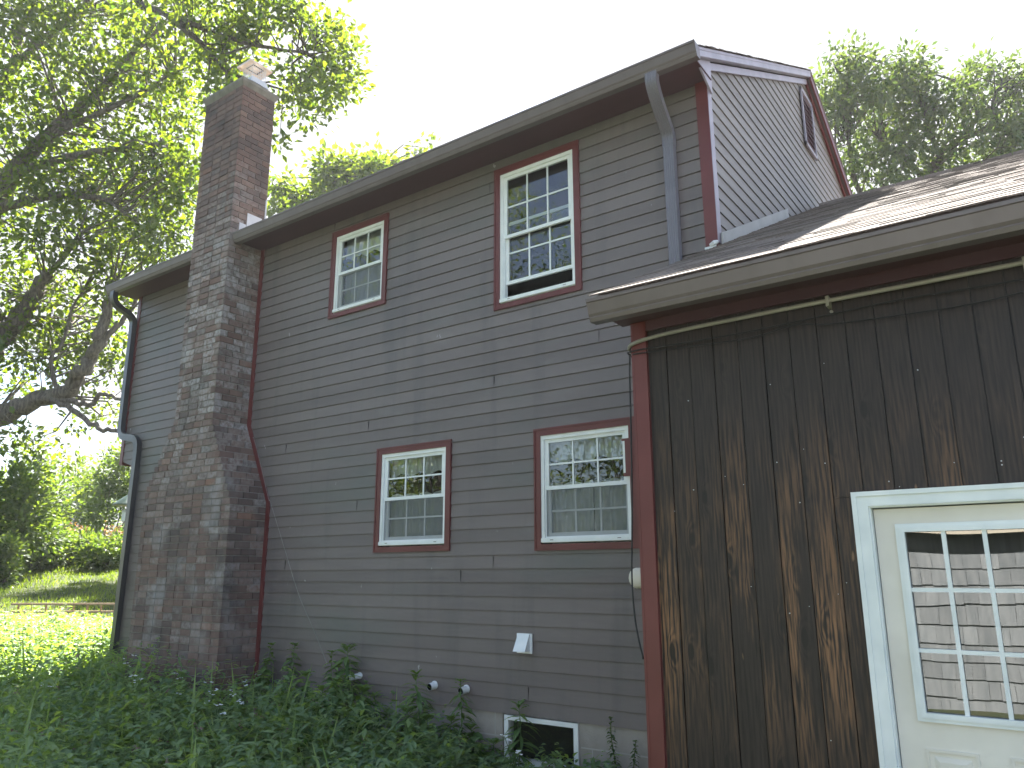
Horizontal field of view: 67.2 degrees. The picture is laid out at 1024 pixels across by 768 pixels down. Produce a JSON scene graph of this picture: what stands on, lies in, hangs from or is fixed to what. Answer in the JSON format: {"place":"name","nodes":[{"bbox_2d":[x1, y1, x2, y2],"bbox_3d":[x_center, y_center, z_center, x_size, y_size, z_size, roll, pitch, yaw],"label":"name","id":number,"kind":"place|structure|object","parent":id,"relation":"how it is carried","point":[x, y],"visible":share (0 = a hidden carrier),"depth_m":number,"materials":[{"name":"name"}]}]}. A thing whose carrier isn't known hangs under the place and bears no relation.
{"place":"outdoors","nodes":[
{"label":"outdoors","id":0,"kind":"place"},
{"bbox_2d":[0,564,521,767],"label":"ground","id":1,"kind":"structure","parent":0,"point":[62,596],"depth_m":18.83,"materials":[{"name":"green plant"}]},
{"bbox_2d":[0,530,30,588],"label":"shrub","id":2,"kind":"object","parent":1,"relation":"on","point":[8,564],"visible":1,"depth_m":19.96,"materials":[{"name":"green plant"}]},
{"bbox_2d":[0,444,79,579],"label":"shrub","id":3,"kind":"object","parent":1,"relation":"on","point":[31,519],"visible":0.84,"depth_m":21.99,"materials":[{"name":"green plant"}]},
{"bbox_2d":[0,424,92,529],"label":"shrub","id":4,"kind":"object","parent":1,"relation":"on","point":[55,487],"visible":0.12,"depth_m":27.52,"materials":[{"name":"green plant"}]},
{"bbox_2d":[17,514,77,572],"bbox_3d":[-14.812,4.966,23.953,2.582,2.073,2.511,5,-15,-22],"label":"shrub","id":5,"kind":"object","parent":1,"relation":"on","point":[42,562],"visible":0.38,"depth_m":23.73,"materials":[{"name":"green plant"}]},
{"bbox_2d":[0,558,118,623],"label":"lawn","id":6,"kind":"structure","parent":1,"relation":"on","point":[67,576],"depth_m":19.26,"materials":[{"name":"green plant"}]},
{"bbox_2d":[10,603,114,612],"bbox_3d":[-8.829,4.510,15.517,2.499,0.194,0.060,0,-14,0],"label":"ladder","id":7,"kind":"object","parent":6,"relation":"on","point":[60,604],"visible":0.73,"depth_m":15.50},
{"bbox_2d":[42,526,93,567],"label":"shrub","id":8,"kind":"object","parent":1,"relation":"on","point":[74,545],"visible":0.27,"depth_m":24.71,"materials":[{"name":"green plant"}]},
{"bbox_2d":[47,450,98,529],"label":"shrub","id":9,"kind":"object","parent":1,"relation":"on","point":[83,461],"visible":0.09,"depth_m":40.11,"materials":[{"name":"green plant"}]},
{"bbox_2d":[50,522,95,544],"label":"daylily clump","id":10,"kind":"object","parent":1,"relation":"on","point":[78,529],"visible":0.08,"depth_m":27.05,"materials":[{"name":"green plant"}]},
{"bbox_2d":[47,496,125,536],"bbox_3d":[-18.854,6.623,35.309,7.009,3.149,0.057,-4,-15,17],"label":"shrub","id":11,"kind":"object","parent":1,"relation":"on","point":[84,518],"visible":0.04,"depth_m":35.85,"materials":[{"name":"green plant"}]},
{"bbox_2d":[59,457,123,532],"bbox_3d":[-18.152,5.253,33.004,3.026,4.770,2.859,7,-16,-26],"label":"shrub","id":12,"kind":"object","parent":1,"relation":"on","point":[84,481],"visible":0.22,"depth_m":32.83,"materials":[{"name":"green plant"}]},
{"bbox_2d":[68,526,122,572],"bbox_3d":[-12.796,5.231,24.054,1.912,1.575,2.012,-1,-14,4],"label":"shrub","id":13,"kind":"object","parent":1,"relation":"on","point":[105,556],"visible":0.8,"depth_m":23.74,"materials":[{"name":"green plant"}]},
{"bbox_2d":[70,437,130,538],"bbox_3d":[-16.032,4.531,30.935,3.624,5.248,3.844,-10,-17,35],"label":"shrub","id":14,"kind":"object","parent":1,"relation":"on","point":[104,492],"visible":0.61,"depth_m":30.46,"materials":[{"name":"green plant"}]},
{"bbox_2d":[98,520,123,548],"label":"daylily clump","id":15,"kind":"object","parent":1,"relation":"on","point":[111,534],"visible":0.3,"depth_m":26.87,"materials":[{"name":"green plant"}]},
{"bbox_2d":[0,0,229,482],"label":"oak tree","id":16,"kind":"object","parent":1,"relation":"on","point":[27,162],"visible":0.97,"depth_m":23.86,"materials":[{"name":"green plant"}]},
{"bbox_2d":[112,495,127,520],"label":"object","id":17,"kind":"object","parent":1,"relation":"on","point":[122,502],"visible":0.37,"depth_m":22.79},
{"bbox_2d":[115,704,141,752],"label":"tall weed","id":18,"kind":"object","parent":1,"relation":"on","point":[125,709],"visible":0.39,"depth_m":7.18,"materials":[{"name":"green plant"}]},
{"bbox_2d":[122,654,136,684],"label":"white wildflower","id":19,"kind":"object","parent":1,"relation":"on","point":[126,667],"visible":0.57,"depth_m":9.18,"materials":[{"name":"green plant"}]},
{"bbox_2d":[129,675,142,699],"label":"white wildflower","id":20,"kind":"object","parent":1,"relation":"on","point":[134,682],"visible":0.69,"depth_m":8.19,"materials":[{"name":"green plant"}]},
{"bbox_2d":[145,686,168,741],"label":"tall weed","id":21,"kind":"object","parent":1,"relation":"on","point":[160,697],"visible":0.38,"depth_m":7.60,"materials":[{"name":"green plant"}]},
{"bbox_2d":[170,670,191,722],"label":"tall weed","id":22,"kind":"object","parent":1,"relation":"on","point":[186,682],"visible":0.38,"depth_m":8.18,"materials":[{"name":"green plant"}]},
{"bbox_2d":[176,748,197,767],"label":"tall weed","id":23,"kind":"object","parent":1,"relation":"on","point":[187,750],"visible":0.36,"depth_m":6.28,"materials":[{"name":"green plant"}]},
{"bbox_2d":[184,705,215,748],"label":"tall weed","id":24,"kind":"object","parent":1,"relation":"on","point":[197,717],"visible":0.16,"depth_m":7.31,"materials":[{"name":"green plant"}]},
{"bbox_2d":[198,681,217,723],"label":"white wildflower","id":25,"kind":"object","parent":1,"relation":"on","point":[209,691],"visible":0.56,"depth_m":8.10,"materials":[{"name":"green plant"}]},
{"bbox_2d":[207,690,237,741],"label":"tall weed","id":26,"kind":"object","parent":1,"relation":"on","point":[222,695],"visible":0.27,"depth_m":7.56,"materials":[{"name":"green plant"}]},
{"bbox_2d":[220,690,235,733],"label":"white wildflower","id":27,"kind":"object","parent":1,"relation":"on","point":[230,709],"visible":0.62,"depth_m":7.50,"materials":[{"name":"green plant"}]},
{"bbox_2d":[237,699,243,718],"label":"white wildflower","id":28,"kind":"object","parent":1,"relation":"on","point":[242,703],"visible":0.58,"depth_m":7.31,"materials":[{"name":"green plant"}]},
{"bbox_2d":[231,706,252,751],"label":"tall weed","id":29,"kind":"object","parent":1,"relation":"on","point":[244,708],"visible":0.25,"depth_m":7.32,"materials":[{"name":"green plant"}]},
{"bbox_2d":[113,0,378,162],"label":"maple tree","id":30,"kind":"object","parent":1,"relation":"on","point":[231,40],"visible":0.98,"depth_m":18.71,"materials":[{"name":"green plant"}]},
{"bbox_2d":[253,658,272,716],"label":"tall weed","id":31,"kind":"object","parent":1,"relation":"on","point":[266,672],"visible":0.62,"depth_m":8.54,"materials":[{"name":"green plant"}]},
{"bbox_2d":[258,642,275,692],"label":"tall weed","id":32,"kind":"object","parent":1,"relation":"on","point":[269,647],"visible":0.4,"depth_m":8.76,"materials":[{"name":"green plant"}]},
{"bbox_2d":[261,727,288,762],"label":"tall weed","id":33,"kind":"object","parent":1,"relation":"on","point":[277,729],"visible":0.2,"depth_m":6.79,"materials":[{"name":"green plant"}]},
{"bbox_2d":[273,691,289,743],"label":"tall weed","id":34,"kind":"object","parent":1,"relation":"on","point":[282,704],"visible":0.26,"depth_m":7.60,"materials":[{"name":"green plant"}]},
{"bbox_2d":[279,642,300,701],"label":"tall weed","id":35,"kind":"object","parent":1,"relation":"on","point":[290,664],"visible":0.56,"depth_m":8.51,"materials":[{"name":"green plant"}]},
{"bbox_2d":[284,710,313,764],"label":"tall weed","id":36,"kind":"object","parent":1,"relation":"on","point":[304,733],"visible":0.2,"depth_m":6.90,"materials":[{"name":"green plant"}]},
{"bbox_2d":[291,669,317,723],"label":"tall weed","id":37,"kind":"object","parent":1,"relation":"on","point":[305,674],"visible":0.4,"depth_m":7.93,"materials":[{"name":"green plant"}]},
{"bbox_2d":[0,606,622,767],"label":"undergrowth","id":38,"kind":"object","parent":1,"relation":"on","point":[41,736],"visible":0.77,"depth_m":6.98,"materials":[{"name":"green plant"}]},
{"bbox_2d":[302,684,334,742],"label":"tall weed","id":39,"kind":"object","parent":1,"relation":"on","point":[321,687],"visible":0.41,"depth_m":7.56,"materials":[{"name":"green plant"}]},
{"bbox_2d":[312,733,340,767],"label":"tall weed","id":40,"kind":"object","parent":1,"relation":"on","point":[327,739],"visible":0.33,"depth_m":6.48,"materials":[{"name":"green plant"}]},
{"bbox_2d":[320,650,337,704],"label":"tall weed","id":41,"kind":"object","parent":1,"relation":"on","point":[329,678],"visible":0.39,"depth_m":8.17,"materials":[{"name":"green plant"}]},
{"bbox_2d":[324,677,347,731],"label":"tall weed","id":42,"kind":"object","parent":1,"relation":"on","point":[341,696],"visible":0.55,"depth_m":7.53,"materials":[{"name":"green plant"}]},
{"bbox_2d":[326,643,360,719],"bbox_3d":[-1.724,3.150,7.967,0.413,0.891,0.432,6,-15,-24],"label":"tall weed","id":43,"kind":"object","parent":1,"relation":"on","point":[346,661],"visible":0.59,"depth_m":7.96,"materials":[{"name":"green plant"}]},
{"bbox_2d":[333,708,360,751],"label":"tall weed","id":44,"kind":"object","parent":1,"relation":"on","point":[345,728],"visible":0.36,"depth_m":7.11,"materials":[{"name":"green plant"}]},
{"bbox_2d":[266,131,440,216],"bbox_3d":[-7.498,-2.264,32.305,8.899,18.680,4.955,-3,-14,11],"label":"leafy tree","id":45,"kind":"object","parent":1,"relation":"on","point":[340,172],"visible":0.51,"depth_m":33.28,"materials":[{"name":"green plant"}]},
{"bbox_2d":[347,684,375,741],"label":"tall weed","id":46,"kind":"object","parent":1,"relation":"on","point":[363,688],"visible":0.42,"depth_m":7.37,"materials":[{"name":"green plant"}]},
{"bbox_2d":[361,733,378,763],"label":"tall weed","id":47,"kind":"object","parent":1,"relation":"on","point":[370,736],"visible":0.2,"depth_m":6.75,"materials":[{"name":"green plant"}]},
{"bbox_2d":[367,691,391,733],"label":"tall weed","id":48,"kind":"object","parent":1,"relation":"on","point":[379,705],"visible":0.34,"depth_m":7.45,"materials":[{"name":"green plant"}]},
{"bbox_2d":[378,729,407,765],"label":"tall weed","id":49,"kind":"object","parent":1,"relation":"on","point":[394,731],"visible":0.25,"depth_m":6.75,"materials":[{"name":"green plant"}]},
{"bbox_2d":[395,705,424,758],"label":"tall weed","id":50,"kind":"object","parent":1,"relation":"on","point":[404,707],"visible":0.45,"depth_m":6.97,"materials":[{"name":"green plant"}]},
{"bbox_2d":[398,669,435,754],"bbox_3d":[-0.882,3.097,7.200,0.380,0.814,0.397,4,-14,-15],"label":"tall weed","id":51,"kind":"object","parent":1,"relation":"on","point":[420,699],"visible":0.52,"depth_m":7.21,"materials":[{"name":"green plant"}]},
{"bbox_2d":[413,713,437,764],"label":"tall weed","id":52,"kind":"object","parent":1,"relation":"on","point":[424,716],"visible":0.41,"depth_m":6.92,"materials":[{"name":"green plant"}]},
{"bbox_2d":[425,752,448,767],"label":"tall weed","id":53,"kind":"object","parent":1,"relation":"on","point":[440,756],"visible":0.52,"depth_m":6.47,"materials":[{"name":"green plant"}]},
{"bbox_2d":[436,713,466,758],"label":"tall weed","id":54,"kind":"object","parent":1,"relation":"on","point":[450,718],"visible":0.49,"depth_m":7.00,"materials":[{"name":"green plant"}]},
{"bbox_2d":[448,678,478,752],"bbox_3d":[-0.463,3.107,7.034,0.324,0.793,0.322,-10,-17,35],"label":"tall weed","id":55,"kind":"object","parent":1,"relation":"on","point":[460,704],"visible":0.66,"depth_m":7.04,"materials":[{"name":"green plant"}]},
{"bbox_2d":[462,723,486,767],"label":"tall weed","id":56,"kind":"object","parent":1,"relation":"on","point":[474,736],"visible":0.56,"depth_m":6.93,"materials":[{"name":"green plant"}]},
{"bbox_2d":[105,39,852,767],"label":"house","id":57,"kind":"structure","parent":1,"relation":"on","point":[411,375],"depth_m":8.33,"materials":[{"name":"grey wood"}]},
{"bbox_2d":[253,437,326,662],"bbox_3d":[-2.641,1.834,9.068,1.704,2.628,0.040,-11,-17,37],"label":"string","id":58,"kind":"object","parent":57,"relation":"attached to","point":[286,555],"visible":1,"depth_m":9.00,"materials":[{"name":"grey"}]},
{"bbox_2d":[327,213,389,319],"bbox_3d":[-1.809,-1.399,9.395,0.978,1.143,0.206,-10,-17,35],"label":"window","id":59,"kind":"structure","parent":57,"relation":"in","point":[365,285],"depth_m":9.45,"materials":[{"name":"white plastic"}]},
{"bbox_2d":[373,439,452,552],"bbox_3d":[-1.000,1.204,8.155,1.068,1.121,0.206,-10,-17,35],"label":"window","id":60,"kind":"structure","parent":57,"relation":"in","point":[421,522],"depth_m":8.19,"materials":[{"name":"white plastic"}]},
{"bbox_2d":[493,140,582,310],"bbox_3d":[0.263,-1.585,7.839,1.048,1.588,0.107,-10,-17,35],"label":"window","id":61,"kind":"structure","parent":57,"relation":"in","point":[569,151],"depth_m":7.86,"materials":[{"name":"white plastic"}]},
{"bbox_2d":[504,714,579,767],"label":"basement window","id":62,"kind":"structure","parent":57,"relation":"in","point":[566,733],"depth_m":6.89,"materials":[{"name":"white plastic"}]},
{"bbox_2d":[533,416,638,550],"bbox_3d":[0.691,0.921,6.959,1.068,1.128,0.219,-10,-17,35],"label":"window","id":63,"kind":"structure","parent":57,"relation":"in","point":[563,514],"depth_m":7.00,"materials":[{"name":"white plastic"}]},
{"bbox_2d":[464,743,496,767],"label":"tall weed","id":64,"kind":"object","parent":1,"relation":"on","point":[478,746],"visible":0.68,"depth_m":6.68,"materials":[{"name":"green plant"}]},
{"bbox_2d":[483,738,504,767],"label":"tall weed","id":65,"kind":"object","parent":1,"relation":"on","point":[495,741],"visible":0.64,"depth_m":6.81,"materials":[{"name":"green plant"}]},
{"bbox_2d":[500,734,522,766],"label":"white wildflower","id":66,"kind":"object","parent":1,"relation":"on","point":[518,751],"visible":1,"depth_m":6.05,"materials":[{"name":"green plant"}]},
{"bbox_2d":[501,699,539,767],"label":"tall weed","id":67,"kind":"object","parent":1,"relation":"on","point":[515,735],"visible":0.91,"depth_m":6.65,"materials":[{"name":"green plant"}]},
{"bbox_2d":[548,751,571,767],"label":"tall weed","id":68,"kind":"object","parent":1,"relation":"on","point":[553,755],"visible":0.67,"depth_m":6.42,"materials":[{"name":"green plant"}]},
{"bbox_2d":[606,716,621,767],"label":"plant","id":69,"kind":"object","parent":1,"relation":"on","point":[611,737],"visible":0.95,"depth_m":6.15,"materials":[{"name":"green plant"}]},
{"bbox_2d":[630,740,640,767],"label":"wispy bush","id":70,"kind":"object","parent":1,"relation":"on","point":[634,755],"visible":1,"depth_m":6.04,"materials":[{"name":"green plant"}]},
{"bbox_2d":[585,149,1023,767],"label":"garage","id":71,"kind":"structure","parent":1,"relation":"on","point":[831,533],"depth_m":3.89,"materials":[{"name":"brown wood"}]},
{"bbox_2d":[629,354,643,658],"bbox_3d":[0.696,0.664,4.440,0.041,1.742,0.062,2,-14,-9],"label":"cable","id":72,"kind":"object","parent":71,"relation":"attached to","point":[632,511],"visible":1,"depth_m":4.44,"materials":[{"name":"black rubber"}]},
{"bbox_2d":[627,278,1023,357],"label":"cable","id":73,"kind":"object","parent":71,"relation":"attached to","point":[832,314],"visible":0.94,"depth_m":3.94,"materials":[{"name":"beige plastic"}]},
{"bbox_2d":[850,482,1023,767],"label":"door","id":74,"kind":"structure","parent":71,"relation":"in","point":[908,735],"depth_m":3.49,"materials":[{"name":"beige paint"}]},
{"bbox_2d":[972,138,1018,164],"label":"twig","id":75,"kind":"object","parent":71,"relation":"on","point":[991,153],"visible":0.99,"depth_m":8.43,"materials":[{"name":"brown wood"}]},
{"bbox_2d":[807,28,1023,193],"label":"oak tree","id":76,"kind":"object","parent":1,"relation":"on","point":[847,97],"visible":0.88,"depth_m":25.31,"materials":[{"name":"green plant"}]},
{"bbox_2d":[0,0,1023,536],"label":"sky","id":77,"kind":"structure","parent":0,"point":[450,69],"materials":[{"name":"white"}]}
]}

